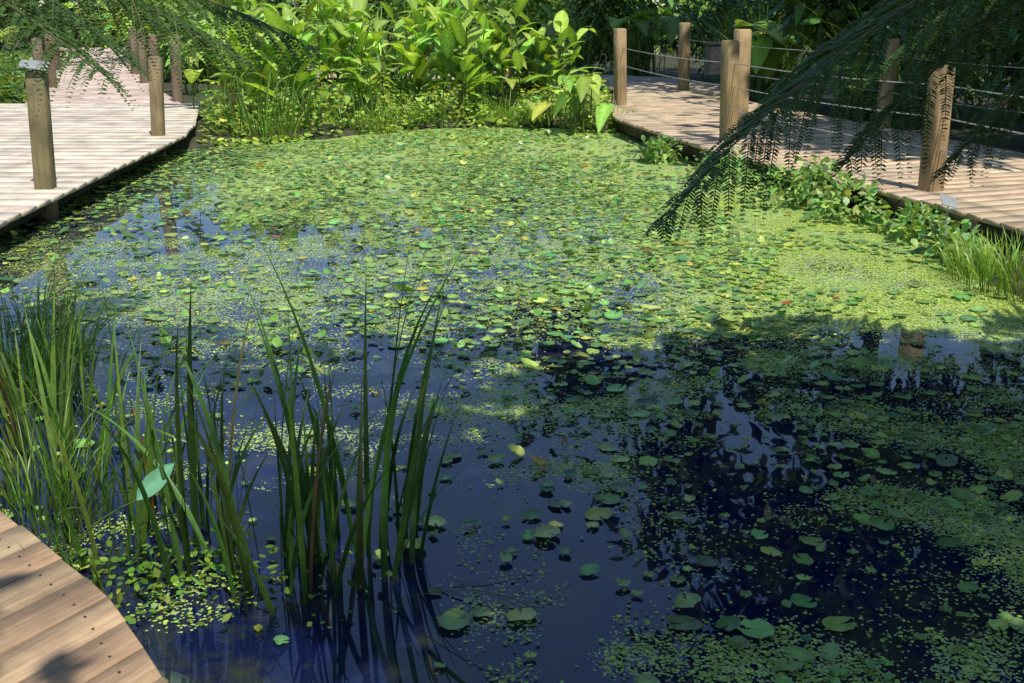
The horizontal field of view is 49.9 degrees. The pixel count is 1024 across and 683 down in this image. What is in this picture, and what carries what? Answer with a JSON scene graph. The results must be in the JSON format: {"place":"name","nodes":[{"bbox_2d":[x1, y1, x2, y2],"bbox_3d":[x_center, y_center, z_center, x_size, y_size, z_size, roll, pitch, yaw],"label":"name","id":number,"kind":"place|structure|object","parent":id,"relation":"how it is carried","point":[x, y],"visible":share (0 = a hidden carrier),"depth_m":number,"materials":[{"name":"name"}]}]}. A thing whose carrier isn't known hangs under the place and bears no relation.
{"place":"outdoors","nodes":[
{"label":"outdoors","id":0,"kind":"place"},
{"bbox_2d":[20,0,765,8],"label":"sky","id":1,"kind":"structure","parent":0,"point":[40,0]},
{"bbox_2d":[0,127,1023,682],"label":"water","id":2,"kind":"structure","parent":0,"point":[378,639],"depth_m":4.57,"materials":[{"name":"blue liquid"}]},
{"bbox_2d":[0,369,142,551],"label":"grass tussock","id":3,"kind":"object","parent":2,"relation":"on","point":[51,489],"depth_m":3.88,"materials":[{"name":"green plant"}]},
{"bbox_2d":[0,260,147,417],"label":"grass tussock","id":4,"kind":"object","parent":2,"relation":"on","point":[25,350],"depth_m":5.25,"materials":[{"name":"green plant"}]},
{"bbox_2d":[0,266,155,503],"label":"iris clump","id":5,"kind":"object","parent":2,"relation":"in","point":[55,384],"visible":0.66,"depth_m":4.49,"materials":[{"name":"green plant"}]},
{"bbox_2d":[17,497,187,600],"bbox_3d":[-1.276,0.689,3.399,0.665,0.435,0.486,0,17,0],"label":"iris clump","id":6,"kind":"object","parent":2,"relation":"in","point":[98,583],"visible":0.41,"depth_m":3.43,"materials":[{"name":"green plant"}]},
{"bbox_2d":[61,462,174,559],"bbox_3d":[-1.269,0.636,3.394,0.483,0.501,0.037,-5,18,-16],"label":"broad leaf water plant","id":7,"kind":"object","parent":2,"relation":"in","point":[153,482],"visible":0.71,"depth_m":3.38,"materials":[{"name":"green plant"}]},
{"bbox_2d":[0,270,254,570],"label":"iris clump","id":8,"kind":"object","parent":2,"relation":"in","point":[55,474],"visible":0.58,"depth_m":3.82,"materials":[{"name":"green plant"}]},
{"bbox_2d":[148,56,165,156],"bbox_3d":[-4.244,-2.789,13.159,0.207,1.200,0.146,0,17,0],"label":"wooden post","id":9,"kind":"object","parent":2,"relation":"in","point":[156,94],"visible":0.71,"depth_m":13.07,"materials":[{"name":"brown wood"}]},
{"bbox_2d":[81,270,294,586],"bbox_3d":[-1.038,0.267,3.610,0.637,1.118,0.968,-6,18,-19],"label":"iris clump","id":10,"kind":"object","parent":2,"relation":"in","point":[192,438],"visible":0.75,"depth_m":3.54,"materials":[{"name":"green plant"}]},
{"bbox_2d":[38,511,481,630],"bbox_3d":[-1.089,0.716,3.478,1.991,0.104,0.772,0,17,0],"label":"creeping water plant","id":11,"kind":"object","parent":2,"relation":"on","point":[156,572],"visible":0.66,"depth_m":3.46,"materials":[{"name":"green plant"}]},
{"bbox_2d":[139,294,381,616],"bbox_3d":[-0.733,0.335,3.381,0.669,1.122,0.696,-14,22,-38],"label":"iris clump","id":12,"kind":"object","parent":2,"relation":"in","point":[306,558],"visible":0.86,"depth_m":3.36,"materials":[{"name":"green plant"}]},
{"bbox_2d":[191,63,333,143],"bbox_3d":[-3.459,-3.376,15.130,1.996,1.109,2.142,0,17,0],"label":"reed bed","id":13,"kind":"object","parent":2,"relation":"on","point":[239,99],"visible":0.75,"depth_m":14.99,"materials":[{"name":"green plant"}]},
{"bbox_2d":[73,148,609,279],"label":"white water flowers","id":14,"kind":"object","parent":2,"relation":"on","point":[608,265],"visible":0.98,"depth_m":8.80,"materials":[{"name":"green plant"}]},
{"bbox_2d":[239,223,471,606],"bbox_3d":[-0.506,0.256,3.420,0.765,1.251,0.889,0,17,0],"label":"iris clump","id":15,"kind":"object","parent":2,"relation":"in","point":[416,463],"visible":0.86,"depth_m":3.52,"materials":[{"name":"green plant"}]},
{"bbox_2d":[80,244,638,615],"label":"arching iris blades","id":16,"kind":"object","parent":2,"relation":"in","point":[198,531],"visible":0.72,"depth_m":3.47,"materials":[{"name":"green plant"}]},
{"bbox_2d":[0,127,884,381],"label":"emergent pond leaves","id":17,"kind":"object","parent":2,"relation":"on","point":[637,356],"visible":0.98,"depth_m":8.29,"materials":[{"name":"green plant"}]},
{"bbox_2d":[0,127,1023,682],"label":"lily pads","id":18,"kind":"object","parent":2,"relation":"on","point":[754,629],"visible":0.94,"depth_m":6.68,"materials":[{"name":"green plant"}]},
{"bbox_2d":[0,191,1023,682],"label":"duckweed","id":19,"kind":"object","parent":2,"relation":"on","point":[936,521],"visible":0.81,"depth_m":5.73,"materials":[{"name":"green plant"}]},
{"bbox_2d":[553,69,613,132],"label":"taro plant","id":20,"kind":"object","parent":2,"relation":"on","point":[580,85],"visible":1,"depth_m":15.46,"materials":[{"name":"green plant"}]},
{"bbox_2d":[0,10,1023,298],"bbox_3d":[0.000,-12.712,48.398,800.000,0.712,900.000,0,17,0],"label":"ground","id":21,"kind":"structure","parent":0,"point":[670,70],"depth_m":16.64,"materials":[{"name":"soil"}]},
{"bbox_2d":[0,26,24,100],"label":"taro plant","id":22,"kind":"object","parent":21,"relation":"on","point":[1,56],"visible":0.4,"depth_m":19.79,"materials":[{"name":"green plant"}]},
{"bbox_2d":[31,38,42,60],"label":"wooden post","id":23,"kind":"object","parent":21,"relation":"on","point":[39,52],"visible":0.25,"depth_m":17.73,"materials":[{"name":"brown wood"}]},
{"bbox_2d":[43,33,57,86],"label":"wooden post","id":24,"kind":"object","parent":21,"relation":"on","point":[51,73],"visible":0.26,"depth_m":20.93,"materials":[{"name":"brown wood"}]},
{"bbox_2d":[52,27,60,69],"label":"wooden post","id":25,"kind":"object","parent":21,"relation":"on","point":[56,60],"visible":0.2,"depth_m":26.49,"materials":[{"name":"brown wood"}]},
{"bbox_2d":[0,510,167,682],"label":"boardwalk","id":26,"kind":"structure","parent":21,"relation":"on","point":[61,621],"depth_m":2.77,"materials":[{"name":"brown wood"}]},
{"bbox_2d":[0,103,199,234],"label":"boardwalk","id":27,"kind":"structure","parent":21,"relation":"on","point":[85,160],"depth_m":12.29,"materials":[{"name":"brown wood"}]},
{"bbox_2d":[25,70,58,218],"bbox_3d":[-3.987,-1.652,9.338,0.198,1.260,0.157,-2,17,-5],"label":"wooden post","id":28,"kind":"object","parent":27,"relation":"on","point":[42,152],"visible":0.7,"depth_m":9.26,"materials":[{"name":"brown wood"}]},
{"bbox_2d":[18,59,49,70],"bbox_3d":[-3.951,-2.286,9.095,0.227,0.104,0.126,-3,17,-11],"label":"plant label","id":29,"kind":"object","parent":28,"relation":"on","point":[32,64],"visible":0.79,"depth_m":9.08,"materials":[{"name":"plastic"}]},
{"bbox_2d":[26,47,179,103],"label":"boardwalk","id":30,"kind":"structure","parent":21,"relation":"on","point":[129,82],"depth_m":20.96,"materials":[{"name":"brown wood"}]},
{"bbox_2d":[128,28,138,73],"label":"wooden post","id":31,"kind":"object","parent":21,"relation":"on","point":[132,46],"visible":0.32,"depth_m":24.88,"materials":[{"name":"brown wood"}]},
{"bbox_2d":[136,31,148,82],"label":"wooden post","id":32,"kind":"object","parent":21,"relation":"on","point":[143,79],"visible":0.34,"depth_m":21.95,"materials":[{"name":"brown wood"}]},
{"bbox_2d":[147,35,157,56],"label":"wooden post","id":33,"kind":"object","parent":21,"relation":"on","point":[154,40],"visible":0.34,"depth_m":19.46,"materials":[{"name":"brown wood"}]},
{"bbox_2d":[60,0,262,49],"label":"shrub","id":34,"kind":"object","parent":21,"relation":"on","point":[118,33],"visible":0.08,"depth_m":29.36,"materials":[{"name":"green plant"}]},
{"bbox_2d":[0,0,324,122],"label":"tree fern","id":35,"kind":"object","parent":21,"relation":"on","point":[146,8],"visible":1,"depth_m":4.12,"materials":[{"name":"green plant"}]},
{"bbox_2d":[169,38,182,102],"bbox_3d":[-5.438,-4.260,17.832,0.186,1.280,0.178,-9,19,-27],"label":"wooden post","id":36,"kind":"object","parent":21,"relation":"on","point":[177,94],"visible":0.59,"depth_m":17.77,"materials":[{"name":"brown wood"}]},
{"bbox_2d":[158,24,232,95],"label":"taro plant","id":37,"kind":"object","parent":21,"relation":"on","point":[212,30],"visible":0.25,"depth_m":21.25,"materials":[{"name":"green plant"}]},
{"bbox_2d":[155,0,275,118],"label":"canna plant","id":38,"kind":"object","parent":21,"relation":"on","point":[257,13],"visible":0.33,"depth_m":16.43,"materials":[{"name":"green plant"}]},
{"bbox_2d":[146,0,291,83],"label":"shrub","id":39,"kind":"object","parent":21,"relation":"on","point":[244,6],"visible":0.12,"depth_m":24.50,"materials":[{"name":"green plant"}]},
{"bbox_2d":[211,2,285,102],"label":"shrub","id":40,"kind":"object","parent":21,"relation":"on","point":[264,18],"visible":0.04,"depth_m":19.36,"materials":[{"name":"green plant"}]},
{"bbox_2d":[210,7,300,123],"bbox_3d":[-3.682,-3.975,15.944,1.226,1.681,1.282,7,18,23],"label":"canna plant","id":41,"kind":"object","parent":21,"relation":"on","point":[274,18],"visible":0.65,"depth_m":15.92,"materials":[{"name":"green plant"}]},
{"bbox_2d":[231,19,317,110],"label":"taro plant","id":42,"kind":"object","parent":21,"relation":"on","point":[305,32],"visible":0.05,"depth_m":17.74,"materials":[{"name":"green plant"}]},
{"bbox_2d":[237,0,345,117],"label":"canna plant","id":43,"kind":"object","parent":21,"relation":"on","point":[297,30],"visible":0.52,"depth_m":16.63,"materials":[{"name":"green plant"}]},
{"bbox_2d":[0,49,614,145],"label":"marsh ground cover","id":44,"kind":"object","parent":21,"relation":"on","point":[10,91],"visible":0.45,"depth_m":16.75,"materials":[{"name":"green plant"}]},
{"bbox_2d":[288,0,392,69],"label":"shrub","id":45,"kind":"object","parent":21,"relation":"on","point":[312,16],"visible":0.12,"depth_m":27.55,"materials":[{"name":"green plant"}]},
{"bbox_2d":[302,0,386,104],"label":"canna plant","id":46,"kind":"object","parent":21,"relation":"on","point":[327,39],"visible":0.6,"depth_m":19.11,"materials":[{"name":"green plant"}]},
{"bbox_2d":[268,0,425,50],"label":"shrub","id":47,"kind":"object","parent":21,"relation":"on","point":[370,3],"visible":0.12,"depth_m":33.50,"materials":[{"name":"green plant"}]},
{"bbox_2d":[327,58,397,122],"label":"taro plant","id":48,"kind":"object","parent":21,"relation":"on","point":[361,83],"visible":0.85,"depth_m":16.08,"materials":[{"name":"green plant"}]},
{"bbox_2d":[322,0,408,117],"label":"canna plant","id":49,"kind":"object","parent":21,"relation":"on","point":[366,42],"visible":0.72,"depth_m":16.72,"materials":[{"name":"green plant"}]},
{"bbox_2d":[323,97,412,134],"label":"grass tussock","id":50,"kind":"object","parent":21,"relation":"on","point":[369,122],"depth_m":15.62,"materials":[{"name":"green plant"}]},
{"bbox_2d":[312,0,450,93],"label":"strap leaf plant","id":51,"kind":"object","parent":21,"relation":"on","point":[384,51],"visible":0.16,"depth_m":21.23,"materials":[{"name":"green plant"}]},
{"bbox_2d":[362,94,436,130],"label":"grass tussock","id":52,"kind":"object","parent":21,"relation":"on","point":[409,119],"depth_m":16.08,"materials":[{"name":"green plant"}]},
{"bbox_2d":[380,7,475,114],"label":"canna plant","id":53,"kind":"object","parent":21,"relation":"on","point":[411,55],"visible":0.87,"depth_m":17.29,"materials":[{"name":"green plant"}]},
{"bbox_2d":[380,0,478,103],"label":"canna plant","id":54,"kind":"object","parent":21,"relation":"on","point":[416,4],"visible":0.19,"depth_m":19.32,"materials":[{"name":"green plant"}]},
{"bbox_2d":[382,0,478,41],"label":"shrub","id":55,"kind":"object","parent":21,"relation":"on","point":[406,7],"visible":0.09,"depth_m":28.09,"materials":[{"name":"green plant"}]},
{"bbox_2d":[398,94,468,128],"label":"grass tussock","id":56,"kind":"object","parent":21,"relation":"on","point":[435,119],"depth_m":16.34,"materials":[{"name":"green plant"}]},
{"bbox_2d":[409,0,519,67],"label":"strap leaf plant","id":57,"kind":"object","parent":21,"relation":"on","point":[488,18],"visible":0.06,"depth_m":26.58,"materials":[{"name":"green plant"}]},
{"bbox_2d":[419,0,513,118],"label":"canna plant","id":58,"kind":"object","parent":21,"relation":"on","point":[459,52],"visible":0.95,"depth_m":16.71,"materials":[{"name":"green plant"}]},
{"bbox_2d":[450,31,534,105],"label":"plant","id":59,"kind":"object","parent":21,"relation":"on","point":[514,44],"visible":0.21,"depth_m":18.65,"materials":[{"name":"green plant"}]},
{"bbox_2d":[471,91,534,127],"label":"grass tussock","id":60,"kind":"object","parent":21,"relation":"on","point":[496,110],"depth_m":16.50,"materials":[{"name":"green plant"}]},
{"bbox_2d":[504,36,511,76],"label":"wooden post","id":61,"kind":"object","parent":21,"relation":"on","point":[508,55],"visible":0.06,"depth_m":23.57,"materials":[{"name":"brown wood"}]},
{"bbox_2d":[471,0,547,111],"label":"canna plant","id":62,"kind":"object","parent":21,"relation":"on","point":[502,48],"visible":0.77,"depth_m":17.64,"materials":[{"name":"green plant"}]},
{"bbox_2d":[0,0,1022,53],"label":"distant hedge","id":63,"kind":"object","parent":21,"relation":"on","point":[671,4],"visible":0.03,"depth_m":41.69,"materials":[{"name":"green plant"}]},
{"bbox_2d":[307,69,719,96],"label":"boardwalk","id":64,"kind":"structure","parent":21,"relation":"on","point":[643,82],"depth_m":22.33,"materials":[{"name":"brown wood"}]},
{"bbox_2d":[458,0,580,71],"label":"shrub","id":65,"kind":"object","parent":21,"relation":"on","point":[530,5],"visible":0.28,"depth_m":27.39,"materials":[{"name":"green plant"}]},
{"bbox_2d":[491,95,553,127],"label":"grass tussock","id":66,"kind":"object","parent":21,"relation":"on","point":[520,112],"depth_m":16.45,"materials":[{"name":"green plant"}]},
{"bbox_2d":[432,0,631,53],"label":"shrub","id":67,"kind":"object","parent":21,"relation":"on","point":[581,1],"visible":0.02,"depth_m":33.35,"materials":[{"name":"green plant"}]},
{"bbox_2d":[526,86,563,126],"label":"taro plant","id":68,"kind":"object","parent":21,"relation":"on","point":[538,108],"visible":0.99,"depth_m":16.04,"materials":[{"name":"green plant"}]},
{"bbox_2d":[547,23,554,52],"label":"wooden post","id":69,"kind":"object","parent":21,"relation":"on","point":[551,30],"visible":0.14,"depth_m":25.27,"materials":[{"name":"brown wood"}]},
{"bbox_2d":[480,0,629,95],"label":"strap leaf plant","id":70,"kind":"object","parent":21,"relation":"on","point":[532,53],"visible":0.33,"depth_m":20.65,"materials":[{"name":"green plant"}]},
{"bbox_2d":[511,9,604,100],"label":"canna plant","id":71,"kind":"object","parent":21,"relation":"on","point":[564,30],"visible":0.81,"depth_m":18.99,"materials":[{"name":"green plant"}]},
{"bbox_2d":[559,38,566,74],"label":"wooden post","id":72,"kind":"object","parent":21,"relation":"on","point":[565,43],"visible":0.1,"depth_m":23.72,"materials":[{"name":"brown wood"}]},
{"bbox_2d":[519,0,628,73],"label":"strap leaf plant","id":73,"kind":"object","parent":21,"relation":"on","point":[588,57],"visible":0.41,"depth_m":26.59,"materials":[{"name":"green plant"}]},
{"bbox_2d":[564,94,638,131],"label":"grass tussock","id":74,"kind":"object","parent":21,"relation":"on","point":[586,110],"depth_m":15.95,"materials":[{"name":"green plant"}]},
{"bbox_2d":[548,0,677,73],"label":"shrub","id":75,"kind":"object","parent":21,"relation":"on","point":[622,4],"visible":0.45,"depth_m":27.06,"materials":[{"name":"green plant"}]},
{"bbox_2d":[577,0,694,76],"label":"strap leaf plant","id":76,"kind":"object","parent":21,"relation":"on","point":[644,57],"visible":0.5,"depth_m":26.03,"materials":[{"name":"green plant"}]},
{"bbox_2d":[608,8,682,76],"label":"taro plant","id":77,"kind":"object","parent":21,"relation":"on","point":[644,20],"visible":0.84,"depth_m":25.00,"materials":[{"name":"green plant"}]},
{"bbox_2d":[678,22,690,89],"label":"wooden post","id":78,"kind":"object","parent":21,"relation":"on","point":[684,45],"visible":0.78,"depth_m":20.08,"materials":[{"name":"brown wood"}]},
{"bbox_2d":[654,0,777,79],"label":"shrub","id":79,"kind":"object","parent":21,"relation":"on","point":[716,5],"visible":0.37,"depth_m":25.41,"materials":[{"name":"green plant"}]},
{"bbox_2d":[664,0,776,88],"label":"strap leaf plant","id":80,"kind":"object","parent":21,"relation":"on","point":[728,29],"visible":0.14,"depth_m":22.61,"materials":[{"name":"green plant"}]},
{"bbox_2d":[696,0,814,97],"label":"strap leaf plant","id":81,"kind":"object","parent":21,"relation":"on","point":[779,74],"visible":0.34,"depth_m":20.55,"materials":[{"name":"green plant"}]},
{"bbox_2d":[734,19,810,100],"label":"taro plant","id":82,"kind":"object","parent":21,"relation":"on","point":[770,57],"visible":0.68,"depth_m":19.46,"materials":[{"name":"green plant"}]},
{"bbox_2d":[725,0,830,75],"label":"shrub","id":83,"kind":"object","parent":21,"relation":"on","point":[774,3],"visible":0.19,"depth_m":21.48,"materials":[{"name":"green plant"}]},
{"bbox_2d":[633,133,994,264],"bbox_3d":[2.474,-1.528,10.374,1.099,0.594,6.026,-6,18,-20],"label":"bank creeper","id":84,"kind":"object","parent":21,"relation":"on","point":[819,195],"visible":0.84,"depth_m":9.43,"materials":[{"name":"green plant"}]},
{"bbox_2d":[612,87,1023,251],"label":"boardwalk","id":85,"kind":"structure","parent":21,"relation":"on","point":[990,207],"depth_m":11.48,"materials":[{"name":"brown wood"}]},
{"bbox_2d":[20,93,1009,192],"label":"fallen leaves","id":86,"kind":"object","parent":85,"relation":"on","point":[635,105],"visible":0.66,"depth_m":12.87,"materials":[{"name":"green plant"}]},
{"bbox_2d":[613,28,626,105],"bbox_3d":[1.686,-4.133,17.144,0.199,1.440,0.187,-7,18,-22],"label":"wooden post","id":87,"kind":"object","parent":85,"relation":"on","point":[620,59],"visible":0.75,"depth_m":17.04,"materials":[{"name":"brown wood"}]},
{"bbox_2d":[719,40,739,140],"bbox_3d":[2.497,-2.740,12.657,0.193,1.400,0.193,-7,18,-22],"label":"wooden post","id":88,"kind":"object","parent":85,"relation":"on","point":[729,75],"visible":0.7,"depth_m":12.54,"materials":[{"name":"brown wood"}]},
{"bbox_2d":[733,29,751,130],"bbox_3d":[2.840,-3.107,13.685,0.205,1.500,0.175,-5,18,-16],"label":"wooden post","id":89,"kind":"object","parent":85,"relation":"on","point":[743,37],"visible":0.53,"depth_m":13.52,"materials":[{"name":"brown wood"}]},
{"bbox_2d":[704,42,720,74],"bbox_3d":[2.582,-3.505,13.627,0.400,0.395,0.180,-3,17,-11],"label":"electrical box","id":90,"kind":"object","parent":89,"relation":"attached to","point":[712,51],"visible":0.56,"depth_m":13.56,"materials":[{"name":"plastic"}]},
{"bbox_2d":[876,38,899,127],"bbox_3d":[4.758,-3.139,13.996,0.177,1.380,0.154,-7,18,-22],"label":"wooden post","id":91,"kind":"object","parent":85,"relation":"on","point":[892,47],"visible":0.51,"depth_m":13.89,"materials":[{"name":"brown wood"}]},
{"bbox_2d":[917,65,954,191],"bbox_3d":[3.544,-1.643,9.222,0.180,1.310,0.166,-7,18,-22],"label":"wooden post","id":92,"kind":"object","parent":85,"relation":"on","point":[937,158],"visible":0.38,"depth_m":9.14,"materials":[{"name":"brown wood"}]},
{"bbox_2d":[622,40,1023,170],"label":"railing cables","id":93,"kind":"object","parent":92,"relation":"attached to","point":[833,104],"visible":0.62,"depth_m":11.84,"materials":[{"name":"metal"}]},
{"bbox_2d":[640,0,1023,249],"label":"tree fern","id":94,"kind":"object","parent":21,"relation":"on","point":[808,73],"visible":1,"depth_m":3.85,"materials":[{"name":"green plant"}]},
{"bbox_2d":[762,0,947,107],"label":"shrub","id":95,"kind":"object","parent":21,"relation":"on","point":[802,23],"visible":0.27,"depth_m":17.61,"materials":[{"name":"green plant"}]},
{"bbox_2d":[775,1,942,117],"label":"strap leaf plant","id":96,"kind":"object","parent":21,"relation":"on","point":[867,91],"visible":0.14,"depth_m":16.88,"materials":[{"name":"green plant"}]},
{"bbox_2d":[825,28,911,119],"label":"taro plant","id":97,"kind":"object","parent":21,"relation":"on","point":[848,110],"visible":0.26,"depth_m":16.36,"materials":[{"name":"green plant"}]},
{"bbox_2d":[803,0,970,107],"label":"shrub","id":98,"kind":"object","parent":21,"relation":"on","point":[807,54],"visible":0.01,"depth_m":18.72,"materials":[{"name":"green plant"}]},
{"bbox_2d":[841,0,1018,128],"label":"shrub","id":99,"kind":"object","parent":21,"relation":"on","point":[957,109],"visible":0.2,"depth_m":15.22,"materials":[{"name":"green plant"}]},
{"bbox_2d":[940,193,958,249],"bbox_3d":[3.100,-0.724,7.883,0.164,0.677,0.071,-5,18,-16],"label":"plant label","id":100,"kind":"object","parent":21,"relation":"on","point":[948,201],"visible":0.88,"depth_m":7.80,"materials":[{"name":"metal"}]},
{"bbox_2d":[926,225,1023,303],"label":"grass tussock","id":101,"kind":"object","parent":21,"relation":"on","point":[984,258],"depth_m":7.28,"materials":[{"name":"green plant"}]},
{"bbox_2d":[942,0,1023,116],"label":"shrub","id":102,"kind":"object","parent":21,"relation":"on","point":[1014,57],"visible":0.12,"depth_m":16.29,"materials":[{"name":"green plant"}]},
{"bbox_2d":[969,6,1023,126],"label":"shrub","id":103,"kind":"object","parent":21,"relation":"on","point":[1017,43],"visible":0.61,"depth_m":12.65,"materials":[{"name":"green plant"}]}
]}

